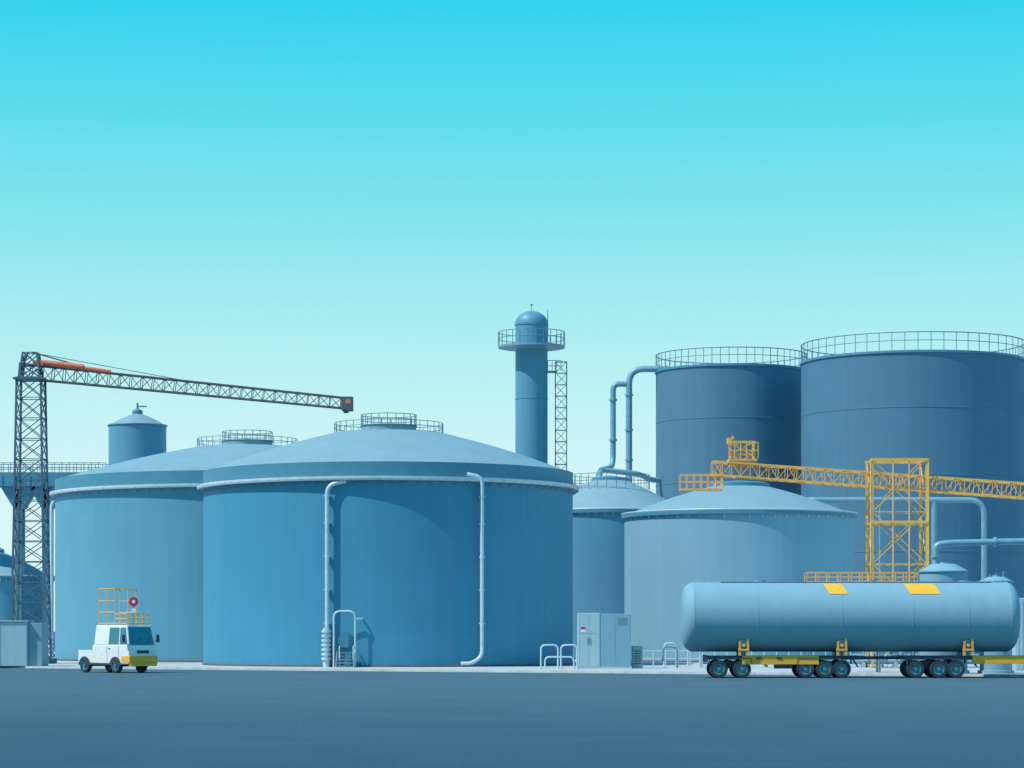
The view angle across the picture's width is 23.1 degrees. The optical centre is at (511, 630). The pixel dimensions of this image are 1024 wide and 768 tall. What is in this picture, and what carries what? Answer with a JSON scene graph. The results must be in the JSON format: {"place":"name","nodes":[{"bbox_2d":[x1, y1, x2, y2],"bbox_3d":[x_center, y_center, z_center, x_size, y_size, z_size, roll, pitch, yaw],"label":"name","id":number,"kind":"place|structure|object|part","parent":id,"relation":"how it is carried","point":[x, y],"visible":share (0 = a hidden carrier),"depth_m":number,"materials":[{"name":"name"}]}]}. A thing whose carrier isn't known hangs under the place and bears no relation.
{"place":"outdoors","nodes":[
{"label":"outdoors","id":0,"kind":"place"},
{"bbox_2d":[0,632,1023,767],"bbox_3d":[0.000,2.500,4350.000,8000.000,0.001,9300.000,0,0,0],"label":"asphalt ground","id":1,"kind":"structure","parent":0,"point":[103,718],"depth_m":69.83,"materials":[{"name":"grey asphalt"}]},
{"bbox_2d":[78,588,158,672],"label":"utility truck","id":2,"kind":"object","parent":1,"relation":"on","point":[117,648],"visible":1,"depth_m":149.13,"materials":[{"name":"white paint"}]},
{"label":"windows","id":3,"kind":"part","parent":2,"relation":"part of","materials":[{"name":"blue glass"}]},
{"bbox_2d":[680,581,1023,677],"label":"tank trailer","id":4,"kind":"object","parent":1,"relation":"on","point":[838,619],"visible":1,"depth_m":132.52,"materials":[{"name":"paint"}]},
{"bbox_2d":[0,652,1023,676],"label":"concrete yard","id":5,"kind":"structure","parent":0,"point":[669,668],"depth_m":157.95,"materials":[{"name":"grey concrete"}]},
{"bbox_2d":[0,621,47,665],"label":"site cabin","id":6,"kind":"object","parent":5,"relation":"on","point":[23,643],"visible":1,"depth_m":168.00,"materials":[{"name":"metal"}]},
{"bbox_2d":[0,548,54,622],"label":"storage tank","id":7,"kind":"object","parent":5,"relation":"on","point":[5,583],"visible":0.43,"depth_m":226.54,"materials":[{"name":"metal"}]},
{"bbox_2d":[0,462,109,656],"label":"walkway bridge","id":8,"kind":"structure","parent":5,"relation":"on","point":[6,482],"depth_m":225.10,"materials":[{"name":"paint"}]},
{"bbox_2d":[107,403,167,464],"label":"storage tank","id":9,"kind":"object","parent":5,"relation":"on","point":[136,433],"visible":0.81,"depth_m":237.73,"materials":[{"name":"blue metal"}]},
{"bbox_2d":[48,430,297,661],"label":"storage tank","id":10,"kind":"object","parent":5,"relation":"on","point":[137,523],"visible":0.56,"depth_m":192.86,"materials":[{"name":"blue metal"}]},
{"bbox_2d":[11,351,352,663],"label":"lattice crane","id":11,"kind":"object","parent":5,"relation":"on","point":[346,402],"visible":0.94,"depth_m":181.53,"materials":[{"name":"metal"}]},
{"bbox_2d":[197,412,578,666],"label":"storage tank","id":12,"kind":"object","parent":5,"relation":"on","point":[386,544],"visible":0.98,"depth_m":165.93,"materials":[{"name":"blue metal"}]},
{"bbox_2d":[498,304,566,469],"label":"chimney stack","id":13,"kind":"object","parent":5,"relation":"on","point":[531,346],"visible":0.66,"depth_m":230.75,"materials":[{"name":"blue paint"}]},
{"bbox_2d":[539,644,559,668],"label":"hoop barrier","id":14,"kind":"object","parent":5,"relation":"on","point":[541,655],"visible":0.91,"depth_m":154.96,"materials":[{"name":"white metal"}]},
{"bbox_2d":[543,656,574,668],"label":"hoop barrier","id":15,"kind":"object","parent":5,"relation":"on","point":[559,657],"visible":0.8,"depth_m":156.16,"materials":[{"name":"white metal"}]},
{"bbox_2d":[560,644,578,668],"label":"hoop barrier","id":16,"kind":"object","parent":5,"relation":"on","point":[576,655],"visible":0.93,"depth_m":154.96,"materials":[{"name":"white metal"}]},
{"bbox_2d":[577,613,631,668],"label":"electrical cabinet","id":17,"kind":"object","parent":5,"relation":"on","point":[603,641],"visible":0.95,"depth_m":158.03,"materials":[{"name":"metal"}]},
{"bbox_2d":[573,472,665,658],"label":"storage tank","id":18,"kind":"object","parent":5,"relation":"on","point":[602,504],"visible":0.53,"depth_m":208.75,"materials":[{"name":"blue metal"}]},
{"bbox_2d":[632,646,642,667],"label":"control box","id":19,"kind":"object","parent":5,"relation":"on","point":[637,656],"visible":1,"depth_m":158.40,"materials":[{"name":"paint"}]},
{"bbox_2d":[662,642,676,665],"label":"hoop barrier","id":20,"kind":"object","parent":5,"relation":"on","point":[664,653],"visible":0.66,"depth_m":169.97,"materials":[{"name":"white metal"}]},
{"bbox_2d":[686,651,700,665],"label":"hoop barrier","id":21,"kind":"object","parent":5,"relation":"on","point":[688,657],"visible":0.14,"depth_m":169.96,"materials":[{"name":"white metal"}]},
{"bbox_2d":[655,347,806,499],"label":"tall storage tank","id":22,"kind":"object","parent":5,"relation":"on","point":[704,411],"visible":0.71,"depth_m":243.55,"materials":[{"name":"metal"}]},
{"bbox_2d":[621,480,857,662],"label":"storage tank","id":23,"kind":"object","parent":5,"relation":"on","point":[738,530],"visible":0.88,"depth_m":188.42,"materials":[{"name":"blue metal"}]},
{"bbox_2d":[596,366,986,580],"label":"process pipework","id":24,"kind":"object","parent":5,"relation":"on","point":[630,472],"visible":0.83,"depth_m":218.31,"materials":[{"name":"blue metal"}]},
{"bbox_2d":[643,650,973,666],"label":"guard rail","id":25,"kind":"object","parent":5,"relation":"on","point":[665,658],"visible":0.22,"depth_m":165.97,"materials":[{"name":"white metal"}]},
{"bbox_2d":[659,645,979,667],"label":"pipe manifold","id":26,"kind":"object","parent":5,"relation":"on","point":[894,663],"visible":0.28,"depth_m":161.70,"materials":[{"name":"metal"}]},
{"bbox_2d":[679,436,1023,667],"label":"yellow gantry crane","id":27,"kind":"object","parent":5,"relation":"on","point":[740,463],"visible":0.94,"depth_m":160.23,"materials":[{"name":"paint"}]},
{"bbox_2d":[804,572,917,672],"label":"access platform","id":28,"kind":"structure","parent":5,"relation":"on","point":[878,665],"depth_m":142.40,"materials":[{"name":"yellow paint"}]},
{"bbox_2d":[800,331,1023,653],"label":"tall storage tank","id":29,"kind":"object","parent":5,"relation":"on","point":[955,413],"visible":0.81,"depth_m":225.80,"materials":[{"name":"metal"}]},
{"bbox_2d":[918,537,1023,673],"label":"process vessel","id":30,"kind":"object","parent":5,"relation":"on","point":[936,570],"visible":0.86,"depth_m":139.03,"materials":[{"name":"paint"}]},
{"bbox_2d":[978,571,1013,673],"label":"process vessel","id":31,"kind":"object","parent":5,"relation":"on","point":[995,668],"visible":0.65,"depth_m":138.76,"materials":[{"name":"paint"}]},
{"bbox_2d":[0,0,1023,631],"label":"sky","id":32,"kind":"structure","parent":0,"point":[356,199],"materials":[{"name":"blue"}]},
{"bbox_2d":[1012,598,1023,670],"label":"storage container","id":33,"kind":"object","parent":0,"point":[1018,649],"visible":0.38,"depth_m":147.00,"materials":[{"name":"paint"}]}
]}

